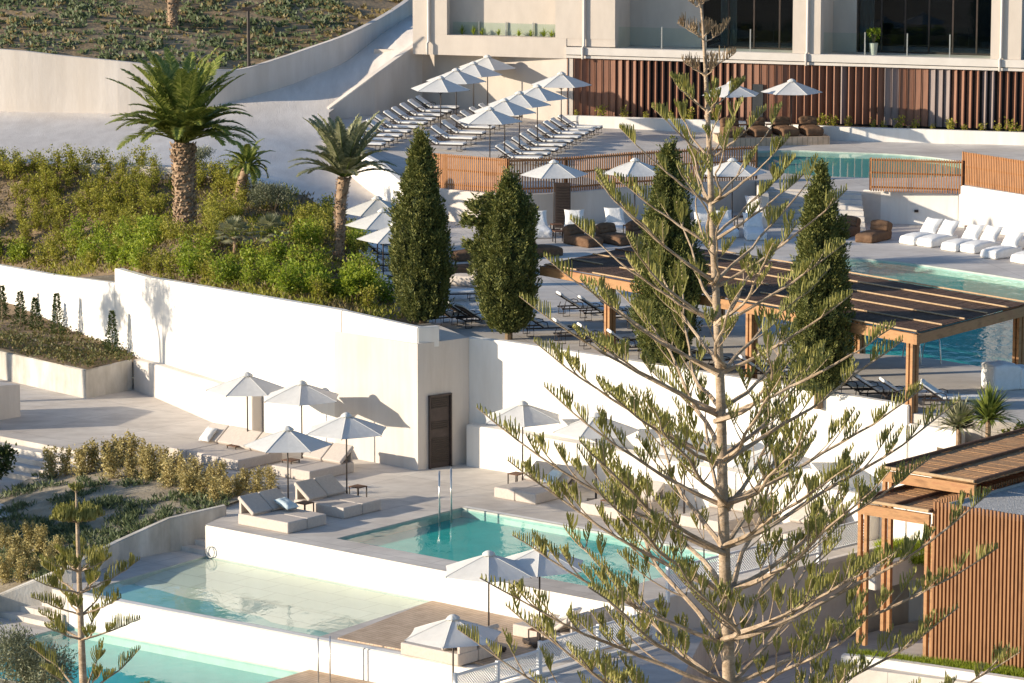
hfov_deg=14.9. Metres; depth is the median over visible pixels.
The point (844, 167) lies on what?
pool floor
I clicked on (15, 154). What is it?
bank shrub
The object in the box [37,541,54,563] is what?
golden shrub
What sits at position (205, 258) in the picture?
bank shrub
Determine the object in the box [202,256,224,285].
bank shrub
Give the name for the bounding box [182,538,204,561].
stone steps
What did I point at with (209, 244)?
bank shrub
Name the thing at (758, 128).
bean lounger
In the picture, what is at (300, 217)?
bank shrub
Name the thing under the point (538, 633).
side table
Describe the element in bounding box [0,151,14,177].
bank shrub
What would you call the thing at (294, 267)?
bank shrub
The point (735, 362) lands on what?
sun lounger
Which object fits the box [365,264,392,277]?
sun lounger
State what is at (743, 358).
sun lounger
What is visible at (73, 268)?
ground cover
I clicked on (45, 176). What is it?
bank shrub
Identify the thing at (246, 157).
date palm
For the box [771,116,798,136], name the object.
bean lounger
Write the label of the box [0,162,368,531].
ground
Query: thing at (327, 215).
bank shrub
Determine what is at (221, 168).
bank shrub
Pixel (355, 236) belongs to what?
bank shrub
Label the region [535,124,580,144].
sun lounger
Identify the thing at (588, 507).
daybed
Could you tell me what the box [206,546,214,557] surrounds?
metal hoop
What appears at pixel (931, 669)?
front wall
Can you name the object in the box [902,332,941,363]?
pool handrail
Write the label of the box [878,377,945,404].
sun lounger
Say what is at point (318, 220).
bank shrub
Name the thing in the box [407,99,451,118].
sun lounger
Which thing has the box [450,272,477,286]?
bean lounger
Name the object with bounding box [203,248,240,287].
bank shrub
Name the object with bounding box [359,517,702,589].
pool floor
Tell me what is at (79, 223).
bank shrub
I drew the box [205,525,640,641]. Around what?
deck wall
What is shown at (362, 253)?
sun lounger
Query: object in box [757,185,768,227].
stair wall
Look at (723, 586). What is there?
star conifer
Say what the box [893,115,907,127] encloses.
shrub
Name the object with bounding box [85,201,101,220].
bank shrub
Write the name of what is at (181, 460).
golden shrub
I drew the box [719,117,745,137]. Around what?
bean lounger
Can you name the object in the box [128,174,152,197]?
bank shrub
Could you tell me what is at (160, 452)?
golden shrub
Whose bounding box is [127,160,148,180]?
bank shrub
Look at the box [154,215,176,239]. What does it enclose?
bank shrub
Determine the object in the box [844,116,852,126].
shrub
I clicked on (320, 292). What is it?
bank shrub
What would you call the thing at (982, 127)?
shrub
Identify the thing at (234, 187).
bank shrub
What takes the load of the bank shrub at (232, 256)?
on the planted bank
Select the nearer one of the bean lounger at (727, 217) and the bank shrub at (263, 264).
the bank shrub at (263, 264)
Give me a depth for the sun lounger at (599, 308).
132.71 m
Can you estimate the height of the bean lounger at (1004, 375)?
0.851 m
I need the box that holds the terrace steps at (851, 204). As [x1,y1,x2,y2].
[767,190,865,229]
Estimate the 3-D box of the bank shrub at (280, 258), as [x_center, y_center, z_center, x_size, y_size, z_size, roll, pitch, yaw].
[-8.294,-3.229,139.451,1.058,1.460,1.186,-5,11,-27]
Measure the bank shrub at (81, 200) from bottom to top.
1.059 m
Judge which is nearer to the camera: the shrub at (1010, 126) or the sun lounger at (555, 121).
the shrub at (1010, 126)
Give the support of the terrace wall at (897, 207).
on the terrace at (954, 377)
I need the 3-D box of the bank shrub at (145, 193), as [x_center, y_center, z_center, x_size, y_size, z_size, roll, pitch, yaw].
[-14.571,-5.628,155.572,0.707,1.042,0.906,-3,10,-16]
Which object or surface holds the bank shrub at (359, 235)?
on the planted bank
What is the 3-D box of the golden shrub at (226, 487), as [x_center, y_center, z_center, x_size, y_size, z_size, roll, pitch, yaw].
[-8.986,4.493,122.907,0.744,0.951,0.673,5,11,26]
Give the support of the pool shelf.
on the pool floor at (137, 593)
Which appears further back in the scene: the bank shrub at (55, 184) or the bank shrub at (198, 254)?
the bank shrub at (55, 184)
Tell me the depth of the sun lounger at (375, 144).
169.04 m
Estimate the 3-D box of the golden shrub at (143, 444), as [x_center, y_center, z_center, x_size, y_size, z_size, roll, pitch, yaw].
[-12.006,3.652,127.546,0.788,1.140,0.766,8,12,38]
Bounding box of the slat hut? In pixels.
[931,476,1023,669]
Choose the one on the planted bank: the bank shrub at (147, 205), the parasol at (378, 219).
the bank shrub at (147, 205)
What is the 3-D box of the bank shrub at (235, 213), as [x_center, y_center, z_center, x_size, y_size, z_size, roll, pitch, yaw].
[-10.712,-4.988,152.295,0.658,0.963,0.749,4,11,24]
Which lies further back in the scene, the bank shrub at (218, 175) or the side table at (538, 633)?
the bank shrub at (218, 175)
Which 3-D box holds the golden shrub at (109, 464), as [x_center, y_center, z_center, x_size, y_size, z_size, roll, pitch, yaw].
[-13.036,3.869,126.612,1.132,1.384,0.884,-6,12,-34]
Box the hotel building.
[374,0,1023,131]
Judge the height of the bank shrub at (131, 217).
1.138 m
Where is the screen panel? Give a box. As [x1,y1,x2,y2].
[555,183,570,227]
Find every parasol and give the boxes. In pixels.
[206,372,284,431]
[243,426,331,498]
[264,380,338,458]
[306,412,385,493]
[345,208,392,274]
[346,196,395,271]
[357,222,394,243]
[404,614,501,682]
[411,76,469,140]
[426,68,485,125]
[444,61,502,113]
[445,550,531,651]
[457,107,522,157]
[459,55,515,105]
[473,98,535,165]
[485,400,560,479]
[488,91,550,146]
[505,546,582,647]
[513,84,567,140]
[520,159,587,229]
[531,71,591,122]
[553,412,638,500]
[603,158,660,214]
[644,432,715,517]
[702,81,758,116]
[705,158,766,229]
[732,444,811,535]
[761,79,821,125]
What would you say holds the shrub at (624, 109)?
on the planter soil at (877, 127)
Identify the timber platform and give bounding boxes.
[713,133,829,146]
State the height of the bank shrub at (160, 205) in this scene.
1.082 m
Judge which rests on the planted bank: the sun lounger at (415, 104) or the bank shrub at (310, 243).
the bank shrub at (310, 243)
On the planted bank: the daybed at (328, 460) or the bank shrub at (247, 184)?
the bank shrub at (247, 184)
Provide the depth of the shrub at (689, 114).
176.62 m
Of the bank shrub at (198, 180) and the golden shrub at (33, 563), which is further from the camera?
the bank shrub at (198, 180)
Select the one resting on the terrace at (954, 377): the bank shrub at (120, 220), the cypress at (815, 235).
the cypress at (815, 235)
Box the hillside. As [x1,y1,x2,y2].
[0,0,399,68]
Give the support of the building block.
on the terrace at (52, 419)
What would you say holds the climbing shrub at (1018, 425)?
on the yucca bed
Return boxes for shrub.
[0,146,7,159]
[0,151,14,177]
[0,211,9,225]
[0,230,7,254]
[0,285,11,318]
[0,520,13,549]
[0,553,13,584]
[3,542,21,570]
[4,241,21,263]
[5,155,24,181]
[5,530,24,557]
[7,146,22,164]
[7,179,23,199]
[10,291,30,325]
[11,152,27,172]
[11,202,26,220]
[11,234,25,246]
[12,234,33,255]
[12,237,34,261]
[12,552,27,582]
[13,191,27,207]
[14,214,28,229]
[16,218,34,240]
[18,173,29,186]
[19,519,39,548]
[19,540,36,562]
[22,190,43,209]
[24,149,45,169]
[25,179,38,194]
[25,553,40,574]
[26,206,45,229]
[26,297,44,328]
[28,173,39,189]
[29,201,46,215]
[29,243,55,267]
[31,175,52,200]
[31,522,50,553]
[35,151,51,170]
[36,156,57,177]
[37,167,60,186]
[37,232,58,258]
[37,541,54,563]
[38,242,66,265]
[39,215,50,231]
[39,445,63,479]
[41,206,55,221]
[42,144,65,168]
[43,170,66,195]
[44,188,58,203]
[44,240,60,254]
[46,190,62,209]
[47,213,64,230]
[48,293,67,334]
[50,534,65,555]
[51,226,65,244]
[52,196,77,223]
[56,445,74,477]
[57,156,75,181]
[61,222,86,249]
[62,143,82,164]
[62,171,79,189]
[65,212,90,235]
[65,230,88,255]
[66,151,83,173]
[67,188,88,205]
[68,444,94,476]
[69,192,91,211]
[73,231,107,265]
[74,204,89,219]
[75,236,93,259]
[76,162,93,178]
[77,172,97,198]
[79,146,99,165]
[80,248,97,268]
[80,437,102,470]
[84,217,109,244]
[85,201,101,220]
[88,146,112,163]
[88,179,106,199]
[88,189,108,207]
[90,212,114,233]
[93,441,123,479]
[94,169,108,187]
[94,225,113,250]
[95,153,115,175]
[97,188,116,211]
[97,436,120,466]
[98,180,120,201]
[98,210,116,228]
[99,236,122,269]
[100,196,124,218]
[101,310,123,353]
[106,176,116,188]
[106,234,125,247]
[106,433,130,465]
[107,187,124,205]
[107,215,126,233]
[110,221,136,246]
[110,222,133,250]
[113,156,127,174]
[113,167,127,184]
[113,215,133,230]
[113,235,127,250]
[113,235,131,267]
[115,201,138,216]
[115,206,134,221]
[115,227,154,264]
[117,151,130,164]
[117,169,134,191]
[119,452,138,478]
[120,186,139,205]
[121,216,138,233]
[121,429,142,464]
[122,175,141,197]
[123,198,137,214]
[123,210,144,224]
[124,211,143,224]
[125,236,152,272]
[127,142,154,164]
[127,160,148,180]
[127,210,159,236]
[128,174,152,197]
[130,214,161,249]
[135,252,152,274]
[136,158,144,165]
[136,169,148,182]
[136,186,150,206]
[136,195,158,216]
[136,438,152,469]
[136,446,158,481]
[137,212,165,247]
[138,170,157,192]
[139,206,156,219]
[142,444,160,471]
[143,158,161,175]
[143,166,165,186]
[144,247,163,271]
[144,250,168,274]
[146,193,164,211]
[147,153,161,165]
[150,193,172,215]
[153,445,170,472]
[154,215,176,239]
[155,452,179,488]
[158,248,181,277]
[159,218,184,243]
[161,449,178,478]
[169,242,192,265]
[172,219,198,243]
[173,448,192,480]
[175,231,199,255]
[175,242,201,279]
[175,465,196,496]
[177,462,194,487]
[183,245,209,267]
[187,455,204,482]
[189,230,211,249]
[189,242,212,255]
[189,468,210,496]
[192,251,217,278]
[194,225,213,240]
[195,157,204,174]
[195,168,207,189]
[195,232,220,252]
[196,247,217,275]
[197,165,210,185]
[197,205,225,223]
[198,197,217,216]
[198,209,220,225]
[201,157,208,168]
[201,157,222,181]
[201,199,227,221]
[201,461,213,485]
[202,188,220,208]
[202,226,221,246]
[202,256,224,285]
[203,207,223,225]
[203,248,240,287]
[205,216,218,229]
[205,475,225,502]
[206,221,219,235]
[208,166,226,189]
[208,458,228,486]
[209,196,222,210]
[210,181,219,192]
[212,158,228,170]
[213,163,231,183]
[215,190,240,214]
[216,172,235,196]
[218,203,230,219]
[219,471,237,496]
[220,246,240,269]
[220,254,248,283]
[226,201,242,218]
[227,178,247,196]
[231,199,245,218]
[231,473,246,495]
[232,173,251,193]
[233,184,250,202]
[235,260,260,286]
[236,239,265,271]
[238,465,251,489]
[244,465,265,492]
[251,252,278,283]
[252,237,277,267]
[253,252,279,286]
[256,247,282,269]
[263,264,282,289]
[263,464,278,489]
[265,230,291,264]
[269,263,300,294]
[271,252,308,290]
[283,241,313,266]
[285,247,319,270]
[287,212,321,248]
[287,254,310,281]
[290,237,315,258]
[292,212,310,224]
[293,202,311,222]
[296,216,326,248]
[300,200,323,221]
[301,219,325,241]
[301,227,319,252]
[301,252,334,276]
[303,200,321,216]
[304,213,331,232]
[305,243,331,265]
[306,267,334,296]
[306,273,333,301]
[311,254,329,271]
[317,197,334,211]
[317,207,332,228]
[320,206,335,225]
[321,192,335,210]
[322,201,335,214]
[342,246,376,268]
[344,227,369,251]
[345,223,357,247]
[348,228,373,250]
[348,231,372,256]
[352,261,380,275]
[353,250,376,265]
[355,288,377,302]
[356,282,383,308]
[367,257,381,268]
[374,271,388,294]
[377,273,395,304]
[595,104,607,115]
[619,105,631,116]
[684,106,694,119]
[818,113,827,125]
[826,113,839,125]
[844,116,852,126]
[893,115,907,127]
[910,116,919,128]
[944,118,956,129]
[976,123,987,130]
[992,121,1001,130]
[997,419,1023,432]
[999,116,1016,131]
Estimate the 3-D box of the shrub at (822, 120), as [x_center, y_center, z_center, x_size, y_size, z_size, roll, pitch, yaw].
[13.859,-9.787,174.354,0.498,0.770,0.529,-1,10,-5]
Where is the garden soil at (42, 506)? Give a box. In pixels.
[0,462,279,592]
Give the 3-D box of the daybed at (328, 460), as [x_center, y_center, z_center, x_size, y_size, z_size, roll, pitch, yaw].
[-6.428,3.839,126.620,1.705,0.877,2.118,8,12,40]
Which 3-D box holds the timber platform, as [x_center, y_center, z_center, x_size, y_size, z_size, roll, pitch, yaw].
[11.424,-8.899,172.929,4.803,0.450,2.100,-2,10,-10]
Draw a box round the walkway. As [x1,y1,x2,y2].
[0,617,65,642]
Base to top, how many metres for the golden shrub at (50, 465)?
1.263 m
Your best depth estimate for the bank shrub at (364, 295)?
133.31 m
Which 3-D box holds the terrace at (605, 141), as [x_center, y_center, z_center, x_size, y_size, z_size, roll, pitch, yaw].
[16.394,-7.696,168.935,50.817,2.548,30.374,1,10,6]
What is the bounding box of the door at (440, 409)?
[431,395,449,467]
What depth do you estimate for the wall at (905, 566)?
113.36 m
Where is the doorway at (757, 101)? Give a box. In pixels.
[752,84,762,116]
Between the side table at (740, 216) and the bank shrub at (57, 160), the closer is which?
the side table at (740, 216)
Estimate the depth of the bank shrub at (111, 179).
157.46 m
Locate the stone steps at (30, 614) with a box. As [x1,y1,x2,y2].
[0,600,68,637]
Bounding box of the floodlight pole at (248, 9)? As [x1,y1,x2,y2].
[220,1,264,66]
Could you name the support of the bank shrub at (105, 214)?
on the planted bank
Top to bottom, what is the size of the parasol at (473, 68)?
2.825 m
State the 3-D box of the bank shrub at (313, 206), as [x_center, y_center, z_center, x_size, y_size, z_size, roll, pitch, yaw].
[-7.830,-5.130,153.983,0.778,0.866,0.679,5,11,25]
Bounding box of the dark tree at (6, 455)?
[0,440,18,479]
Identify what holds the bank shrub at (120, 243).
on the planted bank
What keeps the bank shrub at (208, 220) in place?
on the planted bank
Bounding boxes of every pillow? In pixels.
[199,427,217,441]
[274,497,298,509]
[543,470,562,483]
[558,607,581,619]
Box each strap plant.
[471,26,476,34]
[537,28,546,36]
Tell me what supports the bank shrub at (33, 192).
on the planted bank
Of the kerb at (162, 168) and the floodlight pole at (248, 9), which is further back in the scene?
the floodlight pole at (248, 9)
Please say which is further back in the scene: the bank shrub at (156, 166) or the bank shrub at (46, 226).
the bank shrub at (156, 166)
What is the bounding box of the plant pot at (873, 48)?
[869,43,877,54]
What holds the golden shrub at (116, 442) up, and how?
on the garden soil at (42, 506)
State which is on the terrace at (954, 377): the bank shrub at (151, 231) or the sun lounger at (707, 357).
the sun lounger at (707, 357)
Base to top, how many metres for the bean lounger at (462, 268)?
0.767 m
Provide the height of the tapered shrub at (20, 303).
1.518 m
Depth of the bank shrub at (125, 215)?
153.97 m
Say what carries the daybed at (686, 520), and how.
on the terrace at (52, 419)
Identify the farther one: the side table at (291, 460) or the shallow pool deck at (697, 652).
the side table at (291, 460)
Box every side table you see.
[227,444,239,449]
[282,458,299,463]
[295,500,313,511]
[349,484,366,496]
[507,471,525,483]
[528,627,548,644]
[550,223,562,235]
[552,230,562,242]
[734,215,743,226]
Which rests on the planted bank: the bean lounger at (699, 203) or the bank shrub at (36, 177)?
the bank shrub at (36, 177)
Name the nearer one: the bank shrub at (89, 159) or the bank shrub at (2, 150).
the bank shrub at (89, 159)
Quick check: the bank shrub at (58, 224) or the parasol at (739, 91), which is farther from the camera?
the parasol at (739, 91)
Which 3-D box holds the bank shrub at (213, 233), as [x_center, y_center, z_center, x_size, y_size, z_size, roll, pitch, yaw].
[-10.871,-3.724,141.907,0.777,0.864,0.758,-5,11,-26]
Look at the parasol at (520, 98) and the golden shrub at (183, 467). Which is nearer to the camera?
the golden shrub at (183, 467)
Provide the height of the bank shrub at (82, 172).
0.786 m
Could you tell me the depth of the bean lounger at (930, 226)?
151.06 m
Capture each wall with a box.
[0,0,412,112]
[0,264,115,345]
[0,350,132,397]
[0,504,225,611]
[68,591,561,682]
[115,268,347,442]
[133,359,262,431]
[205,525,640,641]
[327,44,421,121]
[333,216,396,304]
[352,155,402,203]
[439,180,755,224]
[466,423,878,539]
[468,336,909,552]
[565,115,1023,144]
[636,545,880,672]
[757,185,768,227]
[841,653,1023,682]
[863,189,958,225]
[869,551,923,589]
[958,185,1023,235]
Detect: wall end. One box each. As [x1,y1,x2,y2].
[0,382,19,419]
[907,423,964,622]
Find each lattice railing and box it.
[453,648,540,682]
[538,607,656,672]
[665,519,863,601]
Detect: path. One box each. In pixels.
[0,477,22,517]
[705,620,922,682]
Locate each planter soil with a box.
[0,302,138,370]
[824,125,979,130]
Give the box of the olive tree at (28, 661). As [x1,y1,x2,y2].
[0,619,78,682]
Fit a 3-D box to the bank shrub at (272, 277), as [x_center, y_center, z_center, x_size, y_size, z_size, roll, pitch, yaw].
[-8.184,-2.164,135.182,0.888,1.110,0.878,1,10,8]
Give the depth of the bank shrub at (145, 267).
142.00 m
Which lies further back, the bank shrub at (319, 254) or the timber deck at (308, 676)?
the bank shrub at (319, 254)
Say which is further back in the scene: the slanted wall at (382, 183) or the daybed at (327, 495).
the slanted wall at (382, 183)
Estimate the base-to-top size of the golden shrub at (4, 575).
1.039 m
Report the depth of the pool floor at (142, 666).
110.67 m
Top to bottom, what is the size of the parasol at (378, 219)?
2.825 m
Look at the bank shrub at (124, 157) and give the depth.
159.11 m
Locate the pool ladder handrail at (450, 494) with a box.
[438,468,451,525]
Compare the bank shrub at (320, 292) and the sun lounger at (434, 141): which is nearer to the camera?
the bank shrub at (320, 292)
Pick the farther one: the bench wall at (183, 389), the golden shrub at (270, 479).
the bench wall at (183, 389)
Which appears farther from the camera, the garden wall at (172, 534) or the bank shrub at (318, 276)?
the bank shrub at (318, 276)
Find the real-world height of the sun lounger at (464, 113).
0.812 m
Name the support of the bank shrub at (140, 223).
on the planted bank
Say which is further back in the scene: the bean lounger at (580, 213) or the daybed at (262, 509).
the bean lounger at (580, 213)
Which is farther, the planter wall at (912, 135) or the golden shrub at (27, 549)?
the planter wall at (912, 135)
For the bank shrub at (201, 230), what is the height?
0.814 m
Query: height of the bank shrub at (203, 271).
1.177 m
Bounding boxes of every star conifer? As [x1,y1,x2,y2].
[28,481,149,682]
[457,0,1020,682]
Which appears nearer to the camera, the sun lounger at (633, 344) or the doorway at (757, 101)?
the sun lounger at (633, 344)
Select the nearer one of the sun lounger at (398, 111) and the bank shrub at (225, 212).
the bank shrub at (225, 212)
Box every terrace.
[0,355,908,643]
[341,104,1023,222]
[368,212,1023,529]
[846,639,980,682]
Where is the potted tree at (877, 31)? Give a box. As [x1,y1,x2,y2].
[866,27,880,42]
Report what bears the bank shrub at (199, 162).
on the planted bank
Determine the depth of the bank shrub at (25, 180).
158.89 m
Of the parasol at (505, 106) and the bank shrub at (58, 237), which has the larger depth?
the parasol at (505, 106)
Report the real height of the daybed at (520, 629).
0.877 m
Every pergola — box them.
[540,244,1023,422]
[856,471,1023,656]
[880,428,1023,631]
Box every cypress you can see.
[383,122,457,323]
[455,165,546,339]
[627,135,709,365]
[779,157,863,408]
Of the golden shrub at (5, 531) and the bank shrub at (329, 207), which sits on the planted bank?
the bank shrub at (329, 207)
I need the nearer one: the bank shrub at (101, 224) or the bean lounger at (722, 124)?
the bank shrub at (101, 224)
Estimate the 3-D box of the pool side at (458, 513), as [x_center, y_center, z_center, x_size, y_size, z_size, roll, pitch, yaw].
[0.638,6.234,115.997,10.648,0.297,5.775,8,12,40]
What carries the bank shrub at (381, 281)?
on the planted bank
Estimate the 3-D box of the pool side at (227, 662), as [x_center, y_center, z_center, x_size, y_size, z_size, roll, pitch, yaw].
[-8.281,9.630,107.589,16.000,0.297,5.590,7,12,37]
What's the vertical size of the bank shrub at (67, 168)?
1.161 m
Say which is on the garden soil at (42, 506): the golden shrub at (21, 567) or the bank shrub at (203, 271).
the golden shrub at (21, 567)
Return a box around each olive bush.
[169,144,216,164]
[246,180,300,211]
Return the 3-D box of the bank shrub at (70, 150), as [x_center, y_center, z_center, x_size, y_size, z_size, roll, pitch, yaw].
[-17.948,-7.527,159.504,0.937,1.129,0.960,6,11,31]
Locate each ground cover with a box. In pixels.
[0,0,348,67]
[0,161,401,319]
[0,469,234,579]
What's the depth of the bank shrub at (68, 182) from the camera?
158.22 m
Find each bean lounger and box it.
[445,256,475,274]
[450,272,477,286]
[451,240,486,261]
[534,210,551,238]
[534,241,562,256]
[562,224,602,247]
[564,209,584,233]
[595,222,634,245]
[604,208,625,233]
[625,219,645,241]
[689,194,707,217]
[692,207,708,233]
[716,210,738,237]
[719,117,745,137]
[742,212,766,240]
[745,196,757,212]
[746,117,771,136]
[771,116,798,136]
[798,116,823,135]
[842,215,860,237]
[855,220,892,243]
[899,217,942,244]
[917,219,959,247]
[941,223,984,251]
[959,225,1002,253]
[980,230,1023,258]
[981,361,1020,390]
[1010,251,1023,263]
[1018,236,1023,247]
[1019,365,1023,389]
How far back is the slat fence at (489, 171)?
156.45 m
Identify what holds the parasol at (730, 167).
on the terrace at (954, 377)
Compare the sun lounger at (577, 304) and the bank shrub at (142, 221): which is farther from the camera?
the bank shrub at (142, 221)
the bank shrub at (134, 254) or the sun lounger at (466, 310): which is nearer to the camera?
the sun lounger at (466, 310)
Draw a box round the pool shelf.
[134,559,424,632]
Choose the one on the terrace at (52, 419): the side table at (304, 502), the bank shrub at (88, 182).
the side table at (304, 502)
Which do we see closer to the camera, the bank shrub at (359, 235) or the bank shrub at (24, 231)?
the bank shrub at (359, 235)
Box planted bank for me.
[0,163,428,324]
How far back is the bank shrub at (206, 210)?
149.29 m
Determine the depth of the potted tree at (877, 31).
175.27 m
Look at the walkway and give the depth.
114.32 m
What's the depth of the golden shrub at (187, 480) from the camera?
123.42 m
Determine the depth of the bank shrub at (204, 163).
158.46 m
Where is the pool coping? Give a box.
[464,506,738,554]
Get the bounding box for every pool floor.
[0,636,279,682]
[101,584,328,635]
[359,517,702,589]
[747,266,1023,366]
[752,156,960,177]
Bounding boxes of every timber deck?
[267,670,374,682]
[338,601,622,669]
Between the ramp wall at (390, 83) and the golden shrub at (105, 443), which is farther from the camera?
the ramp wall at (390, 83)
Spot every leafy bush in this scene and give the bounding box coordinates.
[299,269,349,298]
[334,260,379,305]
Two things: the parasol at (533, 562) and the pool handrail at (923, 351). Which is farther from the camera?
the pool handrail at (923, 351)
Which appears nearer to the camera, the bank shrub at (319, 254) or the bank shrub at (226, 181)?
the bank shrub at (319, 254)
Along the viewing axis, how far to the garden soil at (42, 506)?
124.91 m
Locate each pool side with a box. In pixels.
[1,626,299,680]
[87,556,428,602]
[337,508,732,560]
[742,258,1023,302]
[752,150,968,168]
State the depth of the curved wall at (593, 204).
157.08 m
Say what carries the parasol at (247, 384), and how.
on the terrace at (52, 419)
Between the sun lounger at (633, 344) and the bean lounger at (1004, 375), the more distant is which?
the sun lounger at (633, 344)
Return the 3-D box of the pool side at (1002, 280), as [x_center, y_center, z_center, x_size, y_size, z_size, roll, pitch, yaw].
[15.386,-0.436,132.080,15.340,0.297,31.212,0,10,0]
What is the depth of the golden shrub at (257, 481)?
122.87 m
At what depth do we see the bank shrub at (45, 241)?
153.75 m
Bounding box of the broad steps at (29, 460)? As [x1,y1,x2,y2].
[0,442,100,480]
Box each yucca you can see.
[933,393,990,444]
[955,381,1023,437]
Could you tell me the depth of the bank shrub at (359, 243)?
143.60 m
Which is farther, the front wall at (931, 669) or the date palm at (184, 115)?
the date palm at (184, 115)
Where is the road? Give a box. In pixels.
[0,14,450,235]
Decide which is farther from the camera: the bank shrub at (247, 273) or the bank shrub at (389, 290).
the bank shrub at (247, 273)
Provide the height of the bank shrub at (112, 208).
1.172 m
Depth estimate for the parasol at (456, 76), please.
173.63 m
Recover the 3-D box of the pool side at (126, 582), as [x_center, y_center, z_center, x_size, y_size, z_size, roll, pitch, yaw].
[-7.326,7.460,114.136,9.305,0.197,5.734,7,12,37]
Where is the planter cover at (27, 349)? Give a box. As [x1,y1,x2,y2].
[0,315,133,367]
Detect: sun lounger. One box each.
[358,250,387,266]
[360,122,402,142]
[362,134,393,147]
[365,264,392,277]
[366,118,411,138]
[366,141,385,150]
[368,242,388,257]
[374,114,419,134]
[383,110,427,130]
[391,106,435,126]
[399,102,443,122]
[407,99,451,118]
[415,95,458,114]
[424,130,466,151]
[430,125,476,145]
[431,309,479,325]
[441,119,485,138]
[442,302,488,324]
[449,288,475,300]
[450,114,495,134]
[454,303,484,328]
[460,110,503,128]
[469,106,513,126]
[478,103,522,118]
[495,144,542,165]
[503,140,550,161]
[511,136,558,156]
[520,132,566,152]
[523,318,577,336]
[527,128,573,148]
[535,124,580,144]
[543,120,588,140]
[550,117,595,137]
[552,317,603,343]
[555,291,603,316]
[557,114,602,134]
[576,322,636,348]
[577,295,635,320]
[600,299,631,319]
[606,328,639,355]
[625,305,633,331]
[635,334,697,358]
[679,349,735,366]
[706,351,768,374]
[738,354,795,380]
[765,358,794,379]
[838,378,892,395]
[853,372,905,396]
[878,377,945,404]
[920,378,982,408]
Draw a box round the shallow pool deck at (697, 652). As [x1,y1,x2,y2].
[52,551,708,682]
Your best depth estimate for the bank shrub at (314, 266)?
135.79 m
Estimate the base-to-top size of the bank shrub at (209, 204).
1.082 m
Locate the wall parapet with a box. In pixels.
[342,310,438,346]
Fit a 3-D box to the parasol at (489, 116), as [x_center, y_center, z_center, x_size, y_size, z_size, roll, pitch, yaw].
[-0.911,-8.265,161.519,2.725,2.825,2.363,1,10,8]
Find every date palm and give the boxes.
[105,46,258,232]
[166,0,179,28]
[218,138,275,200]
[288,111,399,262]
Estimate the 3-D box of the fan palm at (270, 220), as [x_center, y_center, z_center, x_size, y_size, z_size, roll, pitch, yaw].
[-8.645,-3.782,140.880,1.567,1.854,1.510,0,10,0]
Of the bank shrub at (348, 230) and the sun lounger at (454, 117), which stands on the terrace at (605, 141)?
the sun lounger at (454, 117)
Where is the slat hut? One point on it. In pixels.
(986, 593)
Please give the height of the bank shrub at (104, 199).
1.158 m
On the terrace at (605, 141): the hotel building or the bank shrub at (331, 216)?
the hotel building
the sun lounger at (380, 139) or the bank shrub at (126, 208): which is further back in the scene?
the sun lounger at (380, 139)
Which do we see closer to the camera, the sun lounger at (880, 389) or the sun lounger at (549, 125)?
the sun lounger at (880, 389)
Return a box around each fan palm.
[215,215,253,253]
[251,211,289,248]
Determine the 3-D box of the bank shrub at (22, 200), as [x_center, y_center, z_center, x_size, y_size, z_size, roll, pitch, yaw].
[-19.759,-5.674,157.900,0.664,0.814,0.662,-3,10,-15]
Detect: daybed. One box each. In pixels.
[168,423,246,462]
[201,429,281,469]
[238,488,325,532]
[272,441,353,479]
[294,474,380,518]
[401,624,498,665]
[494,461,577,503]
[513,606,609,645]
[581,477,665,519]
[679,489,763,531]
[760,501,846,546]
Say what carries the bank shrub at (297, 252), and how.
on the planted bank
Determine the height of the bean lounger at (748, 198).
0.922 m
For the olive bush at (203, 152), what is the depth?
158.26 m
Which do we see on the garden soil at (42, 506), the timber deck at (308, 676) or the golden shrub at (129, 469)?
the golden shrub at (129, 469)
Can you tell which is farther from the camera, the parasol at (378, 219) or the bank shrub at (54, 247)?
the bank shrub at (54, 247)
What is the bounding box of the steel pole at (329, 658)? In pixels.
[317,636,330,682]
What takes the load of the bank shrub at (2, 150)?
on the planted bank
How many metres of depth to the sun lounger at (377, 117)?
173.81 m
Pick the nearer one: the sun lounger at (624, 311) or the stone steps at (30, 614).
the stone steps at (30, 614)
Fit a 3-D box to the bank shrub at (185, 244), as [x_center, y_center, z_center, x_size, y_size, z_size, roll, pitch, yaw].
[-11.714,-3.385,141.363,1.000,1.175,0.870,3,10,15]
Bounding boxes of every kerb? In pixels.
[79,163,251,189]
[503,636,663,682]
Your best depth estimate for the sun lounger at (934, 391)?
116.65 m
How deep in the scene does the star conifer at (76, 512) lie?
99.37 m
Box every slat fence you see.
[428,153,508,192]
[507,146,757,192]
[869,157,963,193]
[962,151,1023,193]
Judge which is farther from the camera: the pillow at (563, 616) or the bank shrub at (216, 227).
the bank shrub at (216, 227)
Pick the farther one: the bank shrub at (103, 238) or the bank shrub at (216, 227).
the bank shrub at (103, 238)
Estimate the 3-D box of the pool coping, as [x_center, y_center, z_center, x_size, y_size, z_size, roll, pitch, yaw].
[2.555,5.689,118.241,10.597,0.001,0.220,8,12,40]
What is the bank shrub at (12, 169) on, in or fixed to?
on the planted bank
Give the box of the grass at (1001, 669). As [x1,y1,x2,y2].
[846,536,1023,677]
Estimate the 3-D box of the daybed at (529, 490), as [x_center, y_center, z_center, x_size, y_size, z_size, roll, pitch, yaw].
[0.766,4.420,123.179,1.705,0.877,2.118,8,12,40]
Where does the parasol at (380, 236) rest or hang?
on the terrace at (954, 377)
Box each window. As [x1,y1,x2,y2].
[703,0,791,49]
[857,0,989,55]
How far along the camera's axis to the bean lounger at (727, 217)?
153.06 m
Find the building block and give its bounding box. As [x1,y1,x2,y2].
[334,323,468,469]

